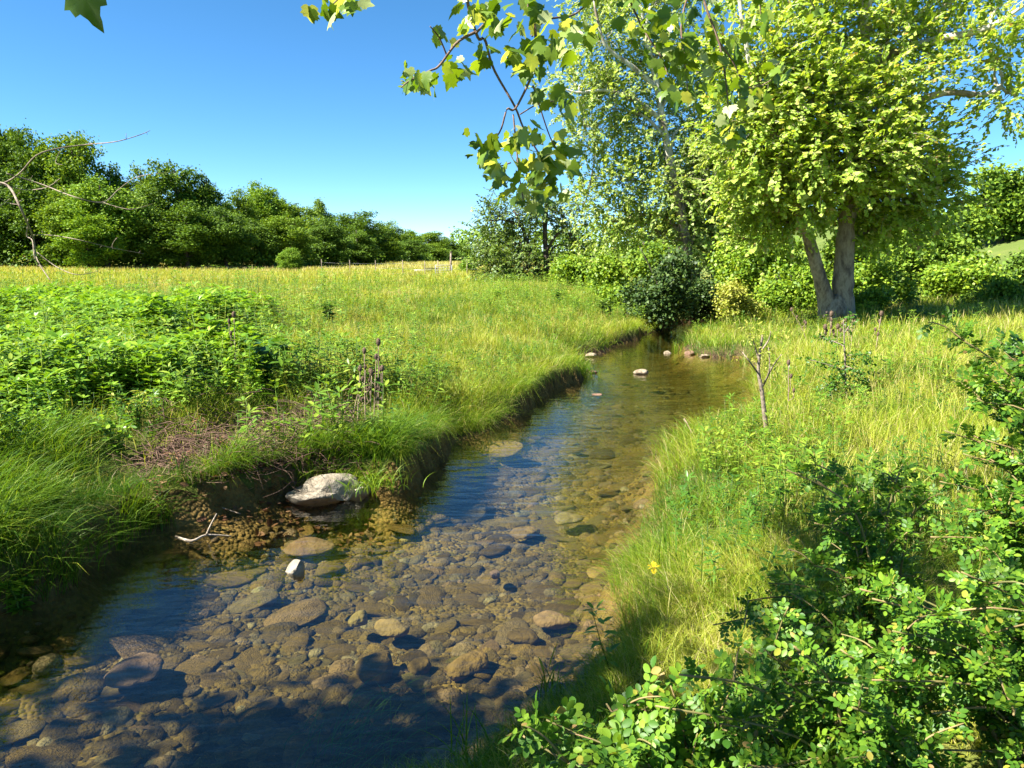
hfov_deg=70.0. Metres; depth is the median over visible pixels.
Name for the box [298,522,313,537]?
cobble
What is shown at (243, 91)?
sky
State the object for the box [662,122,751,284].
young tree
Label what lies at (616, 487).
cobble
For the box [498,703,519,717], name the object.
cobble
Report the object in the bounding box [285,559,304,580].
rock
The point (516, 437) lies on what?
cobble
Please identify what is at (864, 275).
shrub
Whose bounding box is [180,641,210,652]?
cobble
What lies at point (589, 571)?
submerged stone
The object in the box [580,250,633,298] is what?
shrub
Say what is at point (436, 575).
cobble
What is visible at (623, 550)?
cobble
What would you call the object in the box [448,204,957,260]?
distant woods
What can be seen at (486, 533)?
cobble
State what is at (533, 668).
cobble
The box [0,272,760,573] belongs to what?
meadow grass
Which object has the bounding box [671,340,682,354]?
reed tuft
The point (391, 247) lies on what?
woodland tree
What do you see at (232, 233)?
woodland tree
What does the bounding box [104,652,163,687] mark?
submerged stone
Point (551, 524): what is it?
cobble
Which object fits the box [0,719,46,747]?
cobble
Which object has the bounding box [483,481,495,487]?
cobble
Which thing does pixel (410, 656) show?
cobble
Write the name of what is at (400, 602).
cobble
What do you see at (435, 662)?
cobble
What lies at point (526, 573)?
cobble
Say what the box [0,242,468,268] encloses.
undergrowth
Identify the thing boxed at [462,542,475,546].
cobble
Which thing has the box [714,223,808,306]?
shrub
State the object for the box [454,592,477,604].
cobble
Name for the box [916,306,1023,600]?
rose bush
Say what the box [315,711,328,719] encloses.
cobble
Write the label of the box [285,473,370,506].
boulder
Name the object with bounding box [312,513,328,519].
cobble
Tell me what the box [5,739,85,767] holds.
cobble
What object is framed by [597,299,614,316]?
leafy plant
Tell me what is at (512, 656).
cobble
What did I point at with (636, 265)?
shrub
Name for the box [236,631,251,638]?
cobble
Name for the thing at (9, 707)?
cobble
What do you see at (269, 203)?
woodland tree
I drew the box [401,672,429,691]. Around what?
cobble
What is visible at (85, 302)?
broadleaf weeds
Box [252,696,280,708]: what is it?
cobble
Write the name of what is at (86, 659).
cobble
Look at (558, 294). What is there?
leafy plant
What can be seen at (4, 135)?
woodland tree
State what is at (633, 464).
cobble
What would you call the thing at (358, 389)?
teasel
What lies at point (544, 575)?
cobble
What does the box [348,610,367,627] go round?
submerged stone
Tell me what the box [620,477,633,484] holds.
cobble
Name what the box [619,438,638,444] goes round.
cobble
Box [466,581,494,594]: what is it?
cobble
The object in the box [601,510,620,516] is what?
cobble
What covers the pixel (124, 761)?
cobble
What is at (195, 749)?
cobble
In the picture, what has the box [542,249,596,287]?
shrub
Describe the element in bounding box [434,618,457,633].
cobble
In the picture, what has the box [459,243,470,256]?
woodland tree
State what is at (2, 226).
woodland tree
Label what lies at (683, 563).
sedge tuft
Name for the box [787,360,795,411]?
teasel
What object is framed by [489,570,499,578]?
submerged stone
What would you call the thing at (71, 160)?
woodland tree
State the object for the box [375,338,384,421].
teasel
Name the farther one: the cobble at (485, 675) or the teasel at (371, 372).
the teasel at (371, 372)
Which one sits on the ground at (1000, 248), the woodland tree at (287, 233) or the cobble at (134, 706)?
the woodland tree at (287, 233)
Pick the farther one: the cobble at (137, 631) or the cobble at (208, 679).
the cobble at (137, 631)
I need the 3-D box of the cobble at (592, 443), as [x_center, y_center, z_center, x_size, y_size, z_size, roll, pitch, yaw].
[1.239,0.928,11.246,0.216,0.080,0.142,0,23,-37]
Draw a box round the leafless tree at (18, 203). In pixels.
[0,130,174,279]
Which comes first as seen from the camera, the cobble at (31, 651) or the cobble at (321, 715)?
the cobble at (321, 715)
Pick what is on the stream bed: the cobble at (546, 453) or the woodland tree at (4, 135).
the cobble at (546, 453)
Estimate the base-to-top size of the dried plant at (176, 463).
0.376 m
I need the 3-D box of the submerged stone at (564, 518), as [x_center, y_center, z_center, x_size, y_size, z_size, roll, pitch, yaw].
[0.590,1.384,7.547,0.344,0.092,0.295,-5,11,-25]
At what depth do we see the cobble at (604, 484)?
8.94 m
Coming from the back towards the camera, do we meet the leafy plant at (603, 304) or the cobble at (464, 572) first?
the leafy plant at (603, 304)
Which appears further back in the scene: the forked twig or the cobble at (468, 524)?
the cobble at (468, 524)
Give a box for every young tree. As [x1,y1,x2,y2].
[640,132,735,279]
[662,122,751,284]
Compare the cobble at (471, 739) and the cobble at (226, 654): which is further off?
the cobble at (226, 654)
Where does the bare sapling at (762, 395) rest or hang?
on the ground at (1000, 248)
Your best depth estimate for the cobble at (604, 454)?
10.60 m
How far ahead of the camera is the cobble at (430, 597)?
6.20 m
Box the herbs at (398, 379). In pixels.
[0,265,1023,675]
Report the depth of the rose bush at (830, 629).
2.96 m
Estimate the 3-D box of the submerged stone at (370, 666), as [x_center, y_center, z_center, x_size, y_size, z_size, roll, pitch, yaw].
[-0.932,1.940,4.980,0.266,0.139,0.295,-4,11,-23]
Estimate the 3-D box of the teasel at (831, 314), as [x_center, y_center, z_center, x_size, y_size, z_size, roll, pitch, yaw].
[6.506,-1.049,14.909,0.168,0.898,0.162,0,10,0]
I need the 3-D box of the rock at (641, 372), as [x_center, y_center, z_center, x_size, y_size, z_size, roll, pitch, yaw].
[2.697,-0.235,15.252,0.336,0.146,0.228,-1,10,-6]
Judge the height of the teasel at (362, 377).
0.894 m
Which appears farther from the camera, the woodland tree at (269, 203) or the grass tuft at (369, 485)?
the woodland tree at (269, 203)
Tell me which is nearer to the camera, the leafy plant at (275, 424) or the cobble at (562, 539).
the cobble at (562, 539)
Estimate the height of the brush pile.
1.163 m
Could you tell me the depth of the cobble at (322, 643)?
5.51 m
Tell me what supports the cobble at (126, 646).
on the stream bed
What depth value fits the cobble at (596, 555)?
6.82 m
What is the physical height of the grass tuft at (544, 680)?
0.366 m
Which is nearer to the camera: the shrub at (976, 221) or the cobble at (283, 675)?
the cobble at (283, 675)
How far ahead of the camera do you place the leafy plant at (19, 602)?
5.05 m
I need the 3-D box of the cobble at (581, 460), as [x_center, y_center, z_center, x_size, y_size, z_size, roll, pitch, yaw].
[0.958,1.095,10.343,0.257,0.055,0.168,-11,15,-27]
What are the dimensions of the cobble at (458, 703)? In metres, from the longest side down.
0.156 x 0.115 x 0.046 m
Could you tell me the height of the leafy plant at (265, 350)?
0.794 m
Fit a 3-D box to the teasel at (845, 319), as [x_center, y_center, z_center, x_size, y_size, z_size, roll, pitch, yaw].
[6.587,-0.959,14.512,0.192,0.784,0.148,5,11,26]
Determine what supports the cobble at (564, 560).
on the stream bed
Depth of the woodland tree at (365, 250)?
130.98 m
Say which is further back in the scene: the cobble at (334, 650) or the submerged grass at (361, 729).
the cobble at (334, 650)
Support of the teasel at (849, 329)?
on the ground at (1000, 248)
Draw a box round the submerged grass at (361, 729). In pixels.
[284,669,448,767]
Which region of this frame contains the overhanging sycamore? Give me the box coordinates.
[64,0,825,234]
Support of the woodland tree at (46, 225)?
on the ground at (1000, 248)
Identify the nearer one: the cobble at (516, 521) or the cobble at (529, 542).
the cobble at (529, 542)
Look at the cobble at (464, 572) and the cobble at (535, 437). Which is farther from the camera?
the cobble at (535, 437)
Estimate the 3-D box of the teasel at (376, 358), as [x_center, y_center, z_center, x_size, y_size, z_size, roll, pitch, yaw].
[-1.655,0.124,8.843,0.172,1.000,0.119,8,12,37]
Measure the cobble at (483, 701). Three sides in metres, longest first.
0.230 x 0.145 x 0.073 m
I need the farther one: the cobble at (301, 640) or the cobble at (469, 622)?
the cobble at (469, 622)
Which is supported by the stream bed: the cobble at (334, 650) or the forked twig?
the cobble at (334, 650)
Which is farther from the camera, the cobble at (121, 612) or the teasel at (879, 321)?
the teasel at (879, 321)
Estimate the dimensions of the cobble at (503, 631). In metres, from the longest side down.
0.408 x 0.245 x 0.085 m
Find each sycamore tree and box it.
[527,0,755,283]
[674,0,1023,322]
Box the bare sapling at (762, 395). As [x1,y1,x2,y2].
[731,310,793,426]
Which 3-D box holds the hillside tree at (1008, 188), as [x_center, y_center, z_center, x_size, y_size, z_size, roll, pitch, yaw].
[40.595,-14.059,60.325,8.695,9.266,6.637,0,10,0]
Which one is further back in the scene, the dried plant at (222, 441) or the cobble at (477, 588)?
the dried plant at (222, 441)
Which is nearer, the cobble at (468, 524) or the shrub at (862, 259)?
the cobble at (468, 524)
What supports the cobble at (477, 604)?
on the stream bed
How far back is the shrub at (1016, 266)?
29.24 m
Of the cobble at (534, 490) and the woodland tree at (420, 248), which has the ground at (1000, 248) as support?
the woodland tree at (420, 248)
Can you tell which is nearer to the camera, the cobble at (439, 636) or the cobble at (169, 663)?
the cobble at (169, 663)
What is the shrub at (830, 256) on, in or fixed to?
on the ground at (1000, 248)
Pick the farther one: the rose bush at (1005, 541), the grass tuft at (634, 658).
the grass tuft at (634, 658)
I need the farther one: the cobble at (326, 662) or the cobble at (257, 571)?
the cobble at (257, 571)
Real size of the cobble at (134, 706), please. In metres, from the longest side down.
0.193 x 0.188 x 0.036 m
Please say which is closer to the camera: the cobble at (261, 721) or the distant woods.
the cobble at (261, 721)
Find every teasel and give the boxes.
[227,311,236,369]
[347,385,361,416]
[357,365,364,419]
[362,347,370,419]
[364,369,373,420]
[368,353,379,418]
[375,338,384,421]
[376,365,384,417]
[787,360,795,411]
[790,307,806,338]
[820,324,827,342]
[828,310,834,349]
[833,323,841,354]
[839,318,847,351]
[847,314,855,346]
[874,311,883,349]
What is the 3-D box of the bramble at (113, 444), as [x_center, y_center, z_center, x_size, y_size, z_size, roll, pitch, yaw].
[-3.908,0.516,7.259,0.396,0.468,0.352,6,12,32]
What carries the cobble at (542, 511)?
on the stream bed
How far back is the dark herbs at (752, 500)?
7.77 m
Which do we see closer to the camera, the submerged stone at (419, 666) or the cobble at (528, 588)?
the submerged stone at (419, 666)
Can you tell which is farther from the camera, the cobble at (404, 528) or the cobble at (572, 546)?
the cobble at (404, 528)
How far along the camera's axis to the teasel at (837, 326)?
13.86 m
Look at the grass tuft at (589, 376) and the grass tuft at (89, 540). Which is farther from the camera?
the grass tuft at (589, 376)
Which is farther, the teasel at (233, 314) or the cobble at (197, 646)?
the teasel at (233, 314)
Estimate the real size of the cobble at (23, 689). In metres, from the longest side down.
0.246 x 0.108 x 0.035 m
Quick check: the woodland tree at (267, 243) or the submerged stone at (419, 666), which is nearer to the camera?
the submerged stone at (419, 666)
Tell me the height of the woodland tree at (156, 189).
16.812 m
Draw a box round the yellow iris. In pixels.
[649,519,688,580]
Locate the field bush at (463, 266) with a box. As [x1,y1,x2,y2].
[457,255,479,272]
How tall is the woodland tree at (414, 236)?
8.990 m
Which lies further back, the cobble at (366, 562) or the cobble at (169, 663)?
the cobble at (366, 562)
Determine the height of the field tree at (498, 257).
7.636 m
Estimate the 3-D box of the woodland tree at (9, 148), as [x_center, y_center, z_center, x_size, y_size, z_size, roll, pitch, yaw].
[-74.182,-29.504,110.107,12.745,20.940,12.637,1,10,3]
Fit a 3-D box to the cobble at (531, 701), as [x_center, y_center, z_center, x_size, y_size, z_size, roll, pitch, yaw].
[0.260,1.883,4.270,0.443,0.125,0.249,-12,27,-16]
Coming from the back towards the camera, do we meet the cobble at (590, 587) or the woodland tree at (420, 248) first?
the woodland tree at (420, 248)
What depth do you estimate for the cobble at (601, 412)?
13.26 m
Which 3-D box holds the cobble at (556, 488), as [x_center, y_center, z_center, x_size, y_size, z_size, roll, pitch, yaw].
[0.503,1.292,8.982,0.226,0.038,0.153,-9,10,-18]
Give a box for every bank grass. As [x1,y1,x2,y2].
[0,391,442,608]
[352,293,1023,767]
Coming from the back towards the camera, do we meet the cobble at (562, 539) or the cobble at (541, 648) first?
the cobble at (562, 539)
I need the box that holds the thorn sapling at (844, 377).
[796,311,879,402]
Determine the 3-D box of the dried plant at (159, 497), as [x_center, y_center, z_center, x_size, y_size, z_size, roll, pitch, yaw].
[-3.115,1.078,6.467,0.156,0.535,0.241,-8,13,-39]
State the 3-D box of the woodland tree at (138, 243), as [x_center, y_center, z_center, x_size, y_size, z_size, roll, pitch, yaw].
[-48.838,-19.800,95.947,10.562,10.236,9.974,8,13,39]
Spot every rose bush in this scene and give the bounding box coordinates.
[497,655,751,767]
[655,597,973,767]
[713,454,949,660]
[852,555,1023,767]
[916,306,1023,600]
[984,327,1023,429]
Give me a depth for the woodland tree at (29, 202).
94.48 m
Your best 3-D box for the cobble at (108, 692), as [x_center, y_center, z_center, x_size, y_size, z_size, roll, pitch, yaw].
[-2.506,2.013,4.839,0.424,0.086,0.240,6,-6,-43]
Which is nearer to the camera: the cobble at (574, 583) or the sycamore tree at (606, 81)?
the cobble at (574, 583)
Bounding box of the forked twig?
[175,513,231,541]
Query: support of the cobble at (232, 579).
on the stream bed
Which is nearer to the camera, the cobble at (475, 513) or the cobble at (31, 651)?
the cobble at (31, 651)
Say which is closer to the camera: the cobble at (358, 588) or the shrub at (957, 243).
the cobble at (358, 588)
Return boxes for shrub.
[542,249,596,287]
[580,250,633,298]
[592,278,638,317]
[612,246,706,332]
[617,233,681,286]
[678,275,724,323]
[700,230,756,314]
[709,278,768,323]
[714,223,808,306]
[748,258,825,316]
[785,252,833,280]
[803,235,861,277]
[824,235,903,271]
[826,251,922,308]
[830,280,899,316]
[869,229,981,289]
[904,205,1001,254]
[912,247,1022,303]
[951,271,1023,307]
[997,247,1023,285]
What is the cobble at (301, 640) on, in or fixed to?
on the stream bed
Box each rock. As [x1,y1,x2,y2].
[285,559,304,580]
[585,353,596,357]
[633,369,648,375]
[684,351,695,355]
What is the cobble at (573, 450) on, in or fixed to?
on the stream bed
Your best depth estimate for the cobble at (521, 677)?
4.90 m
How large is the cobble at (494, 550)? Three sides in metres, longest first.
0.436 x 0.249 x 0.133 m
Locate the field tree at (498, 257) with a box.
[455,187,602,281]
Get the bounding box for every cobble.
[0,643,12,660]
[0,670,31,686]
[0,700,20,715]
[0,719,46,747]
[4,682,47,697]
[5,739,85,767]
[16,645,52,656]
[61,701,87,712]
[64,652,101,665]
[76,705,114,719]
[91,754,140,767]
[99,681,156,698]
[109,634,160,658]
[110,608,128,616]
[112,701,143,712]
[128,630,148,634]
[130,724,152,729]
[141,549,182,563]
[153,739,179,749]
[158,721,187,728]
[162,656,177,668]
[166,696,183,711]
[173,658,219,675]
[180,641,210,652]
[184,625,201,635]
[187,744,205,753]
[199,709,222,719]
[200,672,225,687]
[202,592,219,600]
[203,571,254,586]
[204,690,237,708]
[207,648,234,660]
[208,639,231,648]
[218,618,230,624]
[226,588,279,613]
[231,668,245,678]
[234,647,266,674]
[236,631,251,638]
[240,709,292,734]
[245,567,266,575]
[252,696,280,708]
[259,634,276,643]
[264,598,329,626]
[274,556,303,563]
[276,669,289,680]
[280,698,289,702]
[283,633,308,652]
[287,654,306,664]
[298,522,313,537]
[306,670,320,682]
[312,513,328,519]
[312,639,329,648]
[314,561,344,576]
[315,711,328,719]
[316,620,347,636]
[320,658,332,665]
[324,553,351,564]
[324,643,356,658]
[346,584,368,592]
[346,666,404,687]
[355,602,386,616]
[358,651,374,659]
[359,558,372,565]
[373,549,382,554]
[373,590,391,599]
[381,636,392,644]
[384,559,398,565]
[386,523,416,534]
[393,594,409,611]
[393,645,406,652]
[399,628,423,638]
[399,650,426,661]
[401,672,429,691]
[405,697,436,723]
[416,585,444,609]
[421,633,445,644]
[426,686,444,699]
[429,658,442,667]
[430,573,438,579]
[433,519,448,523]
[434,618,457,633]
[437,552,449,558]
[441,527,457,533]
[445,656,459,662]
[449,568,469,576]
[450,723,511,767]
[452,706,484,723]
[453,694,463,707]
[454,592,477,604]
[456,636,463,642]
[457,504,487,521]
[458,628,476,636]
[460,619,492,625]
[461,523,471,526]
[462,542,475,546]
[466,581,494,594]
[469,455,488,462]
[470,601,485,608]
[471,668,491,680]
[472,692,495,709]
[474,633,483,639]
[476,540,493,543]
[478,639,500,651]
[479,544,509,557]
[479,721,505,728]
[480,517,529,526]
[480,531,493,536]
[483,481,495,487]
[485,473,497,477]
[486,534,509,543]
[488,440,522,457]
[494,617,528,644]
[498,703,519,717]
[499,467,512,471]
[508,433,521,441]
[508,654,516,657]
[511,611,524,618]
[514,571,531,577]
[514,671,533,685]
[520,686,578,717]
[522,582,542,593]
[523,486,544,495]
[524,540,533,544]
[525,681,568,695]
[530,519,570,529]
[530,585,564,600]
[530,660,547,677]
[531,435,541,439]
[531,506,554,516]
[531,529,562,542]
[532,572,547,581]
[534,641,556,658]
[538,449,555,456]
[541,417,549,423]
[542,598,580,615]
[545,486,560,490]
[549,568,561,574]
[552,438,564,441]
[552,621,578,638]
[556,537,578,541]
[558,474,575,481]
[559,559,568,562]
[559,642,587,660]
[561,428,572,431]
[561,664,574,673]
[562,447,582,453]
[562,578,582,587]
[565,543,581,550]
[567,441,577,445]
[573,458,587,463]
[573,523,586,527]
[579,580,602,594]
[585,441,597,445]
[585,515,605,524]
[586,426,599,428]
[587,552,606,559]
[588,449,614,459]
[593,410,613,414]
[593,534,608,545]
[596,490,618,496]
[598,481,612,487]
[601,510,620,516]
[603,526,624,534]
[609,483,627,491]
[616,460,642,467]
[618,545,629,556]
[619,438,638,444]
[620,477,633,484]
[621,505,633,512]
[624,428,635,432]
[649,414,672,421]
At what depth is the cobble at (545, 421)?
11.73 m
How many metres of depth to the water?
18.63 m
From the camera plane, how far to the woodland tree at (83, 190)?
91.88 m
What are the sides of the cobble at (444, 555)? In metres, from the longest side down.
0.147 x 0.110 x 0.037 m
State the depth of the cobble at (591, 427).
12.30 m
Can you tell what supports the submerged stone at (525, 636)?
on the stream bed
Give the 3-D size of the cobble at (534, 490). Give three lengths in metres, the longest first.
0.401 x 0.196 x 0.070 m
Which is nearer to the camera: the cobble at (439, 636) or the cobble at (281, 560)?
the cobble at (439, 636)
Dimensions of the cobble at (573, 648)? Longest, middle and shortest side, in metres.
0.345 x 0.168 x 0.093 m
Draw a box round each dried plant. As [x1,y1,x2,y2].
[146,475,166,530]
[164,450,189,485]
[187,411,206,445]
[213,435,244,451]
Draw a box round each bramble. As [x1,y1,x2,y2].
[91,412,137,455]
[108,390,156,429]
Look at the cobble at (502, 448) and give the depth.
9.78 m
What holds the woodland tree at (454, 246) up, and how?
on the ground at (1000, 248)
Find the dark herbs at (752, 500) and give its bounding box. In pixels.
[0,276,1023,609]
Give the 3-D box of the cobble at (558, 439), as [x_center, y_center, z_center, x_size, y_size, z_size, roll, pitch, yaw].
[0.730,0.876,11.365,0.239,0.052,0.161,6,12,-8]
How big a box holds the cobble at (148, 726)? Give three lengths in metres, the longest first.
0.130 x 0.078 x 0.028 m
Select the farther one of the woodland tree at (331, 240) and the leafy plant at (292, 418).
the woodland tree at (331, 240)
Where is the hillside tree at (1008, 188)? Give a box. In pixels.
[943,156,1023,247]
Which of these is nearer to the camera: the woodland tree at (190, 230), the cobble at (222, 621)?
the cobble at (222, 621)
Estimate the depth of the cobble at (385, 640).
5.59 m
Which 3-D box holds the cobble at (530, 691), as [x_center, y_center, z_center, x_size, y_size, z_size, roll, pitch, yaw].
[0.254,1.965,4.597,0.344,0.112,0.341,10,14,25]
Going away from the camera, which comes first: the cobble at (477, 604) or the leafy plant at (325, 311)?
the cobble at (477, 604)
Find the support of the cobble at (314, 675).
on the stream bed
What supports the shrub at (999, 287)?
on the ground at (1000, 248)
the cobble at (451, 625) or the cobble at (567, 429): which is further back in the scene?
the cobble at (567, 429)
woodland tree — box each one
[0,118,66,195]
[0,124,28,168]
[0,163,41,266]
[0,171,52,265]
[24,184,76,266]
[25,129,125,217]
[47,206,127,268]
[49,173,155,267]
[98,193,171,268]
[100,161,131,201]
[116,160,164,206]
[125,157,228,260]
[139,199,229,269]
[186,171,237,265]
[195,204,263,267]
[223,185,259,227]
[240,218,281,266]
[242,178,295,226]
[258,214,321,260]
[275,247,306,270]
[276,203,322,242]
[305,218,357,264]
[307,197,337,235]
[322,209,391,259]
[340,229,380,264]
[375,234,406,261]
[377,220,411,246]
[396,239,435,259]
[400,229,423,246]
[418,231,450,250]
[425,243,450,261]
[441,236,462,250]
[445,248,465,260]
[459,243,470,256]
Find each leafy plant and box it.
[0,571,36,615]
[243,336,290,392]
[264,418,290,435]
[288,417,301,432]
[318,301,337,324]
[552,288,567,303]
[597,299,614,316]
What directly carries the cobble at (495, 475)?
on the stream bed
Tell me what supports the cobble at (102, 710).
on the stream bed
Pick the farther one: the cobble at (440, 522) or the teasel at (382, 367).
the teasel at (382, 367)
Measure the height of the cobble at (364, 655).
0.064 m
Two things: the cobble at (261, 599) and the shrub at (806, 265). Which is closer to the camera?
the cobble at (261, 599)
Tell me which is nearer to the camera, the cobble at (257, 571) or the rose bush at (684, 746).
the rose bush at (684, 746)
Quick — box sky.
[0,0,1023,254]
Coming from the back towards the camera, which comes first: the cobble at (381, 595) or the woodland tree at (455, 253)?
the woodland tree at (455, 253)
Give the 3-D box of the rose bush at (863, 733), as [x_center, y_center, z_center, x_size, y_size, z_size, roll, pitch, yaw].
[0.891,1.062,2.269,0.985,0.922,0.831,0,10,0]
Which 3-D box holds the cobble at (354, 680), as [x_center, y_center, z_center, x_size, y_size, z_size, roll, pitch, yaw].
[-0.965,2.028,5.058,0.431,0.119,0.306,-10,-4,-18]
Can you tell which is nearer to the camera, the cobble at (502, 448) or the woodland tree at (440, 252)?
the cobble at (502, 448)
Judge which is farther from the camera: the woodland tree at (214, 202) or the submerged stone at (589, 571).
the woodland tree at (214, 202)
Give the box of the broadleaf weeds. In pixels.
[0,280,322,454]
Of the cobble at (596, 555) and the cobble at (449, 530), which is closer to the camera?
the cobble at (596, 555)
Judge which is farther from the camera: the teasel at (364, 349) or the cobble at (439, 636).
the teasel at (364, 349)
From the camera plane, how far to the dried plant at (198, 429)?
7.63 m
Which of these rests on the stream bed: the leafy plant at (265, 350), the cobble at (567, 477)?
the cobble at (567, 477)
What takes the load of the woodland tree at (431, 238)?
on the ground at (1000, 248)
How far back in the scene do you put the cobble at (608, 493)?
8.56 m
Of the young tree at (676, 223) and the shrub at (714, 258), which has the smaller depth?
the shrub at (714, 258)
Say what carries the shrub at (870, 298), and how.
on the ground at (1000, 248)
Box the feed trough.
[414,268,438,271]
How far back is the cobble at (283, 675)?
5.07 m
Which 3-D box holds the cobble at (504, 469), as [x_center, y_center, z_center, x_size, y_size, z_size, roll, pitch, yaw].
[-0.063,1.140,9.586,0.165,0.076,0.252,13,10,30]
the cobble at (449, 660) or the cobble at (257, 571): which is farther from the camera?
the cobble at (257, 571)
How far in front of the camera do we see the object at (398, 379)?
9.94 m
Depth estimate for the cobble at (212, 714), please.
4.60 m
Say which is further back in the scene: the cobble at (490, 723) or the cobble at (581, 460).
the cobble at (581, 460)
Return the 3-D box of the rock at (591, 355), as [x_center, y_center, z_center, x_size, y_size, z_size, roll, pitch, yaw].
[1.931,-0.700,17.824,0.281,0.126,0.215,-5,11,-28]
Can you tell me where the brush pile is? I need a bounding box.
[103,357,379,503]
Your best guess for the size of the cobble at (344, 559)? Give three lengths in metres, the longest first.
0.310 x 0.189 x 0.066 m
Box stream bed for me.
[0,318,765,767]
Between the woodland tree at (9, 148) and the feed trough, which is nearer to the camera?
the feed trough
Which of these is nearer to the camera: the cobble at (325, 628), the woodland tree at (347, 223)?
the cobble at (325, 628)
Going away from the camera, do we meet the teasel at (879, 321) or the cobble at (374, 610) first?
the cobble at (374, 610)
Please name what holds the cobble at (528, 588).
on the stream bed
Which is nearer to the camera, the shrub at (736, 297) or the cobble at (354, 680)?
the cobble at (354, 680)
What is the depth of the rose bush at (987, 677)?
2.12 m
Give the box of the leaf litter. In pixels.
[178,419,381,597]
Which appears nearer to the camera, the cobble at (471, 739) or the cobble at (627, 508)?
the cobble at (471, 739)
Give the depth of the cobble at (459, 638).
5.54 m
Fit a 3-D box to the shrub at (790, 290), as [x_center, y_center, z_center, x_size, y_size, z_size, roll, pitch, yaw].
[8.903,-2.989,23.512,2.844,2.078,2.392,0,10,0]
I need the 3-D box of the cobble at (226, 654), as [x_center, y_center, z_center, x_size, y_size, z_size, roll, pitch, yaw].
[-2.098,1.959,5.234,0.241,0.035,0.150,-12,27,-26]
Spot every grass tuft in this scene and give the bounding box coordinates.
[25,500,152,569]
[328,461,433,497]
[411,700,526,766]
[520,642,590,703]
[561,356,600,382]
[605,630,665,680]
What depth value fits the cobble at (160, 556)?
6.25 m
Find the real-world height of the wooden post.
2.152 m
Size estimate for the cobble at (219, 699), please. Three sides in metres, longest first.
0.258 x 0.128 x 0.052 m
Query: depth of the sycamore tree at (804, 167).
17.71 m
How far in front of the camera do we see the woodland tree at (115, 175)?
113.87 m
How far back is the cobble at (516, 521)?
7.83 m
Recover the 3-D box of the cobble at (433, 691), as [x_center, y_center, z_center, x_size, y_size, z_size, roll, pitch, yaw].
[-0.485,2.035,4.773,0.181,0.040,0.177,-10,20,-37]
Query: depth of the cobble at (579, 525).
7.75 m
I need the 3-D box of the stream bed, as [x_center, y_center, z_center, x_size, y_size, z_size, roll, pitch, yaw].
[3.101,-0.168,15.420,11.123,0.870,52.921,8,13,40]
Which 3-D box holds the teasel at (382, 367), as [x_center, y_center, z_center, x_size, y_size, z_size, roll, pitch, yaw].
[-1.590,0.195,8.845,0.151,0.864,0.120,0,10,0]
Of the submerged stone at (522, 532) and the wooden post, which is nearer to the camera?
the submerged stone at (522, 532)
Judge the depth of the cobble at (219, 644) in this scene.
5.37 m
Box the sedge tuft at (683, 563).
[675,549,696,581]
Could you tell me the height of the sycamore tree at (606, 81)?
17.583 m
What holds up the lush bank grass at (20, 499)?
on the ground at (1000, 248)
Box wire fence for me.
[321,259,523,273]
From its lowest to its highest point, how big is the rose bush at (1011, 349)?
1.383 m
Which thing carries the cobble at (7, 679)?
on the stream bed
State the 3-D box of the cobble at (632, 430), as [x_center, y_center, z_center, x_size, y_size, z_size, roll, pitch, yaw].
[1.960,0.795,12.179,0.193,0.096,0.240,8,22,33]
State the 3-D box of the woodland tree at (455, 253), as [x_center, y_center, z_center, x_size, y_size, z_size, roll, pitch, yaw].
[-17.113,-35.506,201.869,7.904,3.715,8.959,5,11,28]
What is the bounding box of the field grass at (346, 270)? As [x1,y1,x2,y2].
[0,260,657,285]
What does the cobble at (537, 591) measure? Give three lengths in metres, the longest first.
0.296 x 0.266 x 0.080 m
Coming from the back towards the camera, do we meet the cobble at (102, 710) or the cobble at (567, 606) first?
the cobble at (567, 606)
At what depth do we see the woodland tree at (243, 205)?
123.85 m
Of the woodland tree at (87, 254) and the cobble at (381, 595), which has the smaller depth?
the cobble at (381, 595)
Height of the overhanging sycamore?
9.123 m
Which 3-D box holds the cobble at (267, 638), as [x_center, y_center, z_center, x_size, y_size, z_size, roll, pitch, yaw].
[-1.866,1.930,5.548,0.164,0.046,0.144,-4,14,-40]
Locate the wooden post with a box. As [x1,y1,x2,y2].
[450,252,451,271]
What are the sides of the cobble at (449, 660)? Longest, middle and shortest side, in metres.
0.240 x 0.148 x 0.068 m
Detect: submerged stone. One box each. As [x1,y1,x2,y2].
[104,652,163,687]
[283,537,335,556]
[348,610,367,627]
[355,650,392,685]
[374,619,409,637]
[407,656,431,674]
[447,649,488,681]
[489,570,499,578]
[507,628,539,644]
[509,526,539,538]
[533,610,570,629]
[554,512,583,524]
[586,567,606,578]
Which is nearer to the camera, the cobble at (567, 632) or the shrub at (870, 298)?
the cobble at (567, 632)
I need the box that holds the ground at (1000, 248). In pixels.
[0,226,1023,767]
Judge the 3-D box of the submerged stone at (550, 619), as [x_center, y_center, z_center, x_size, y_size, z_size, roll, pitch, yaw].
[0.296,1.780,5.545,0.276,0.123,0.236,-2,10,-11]

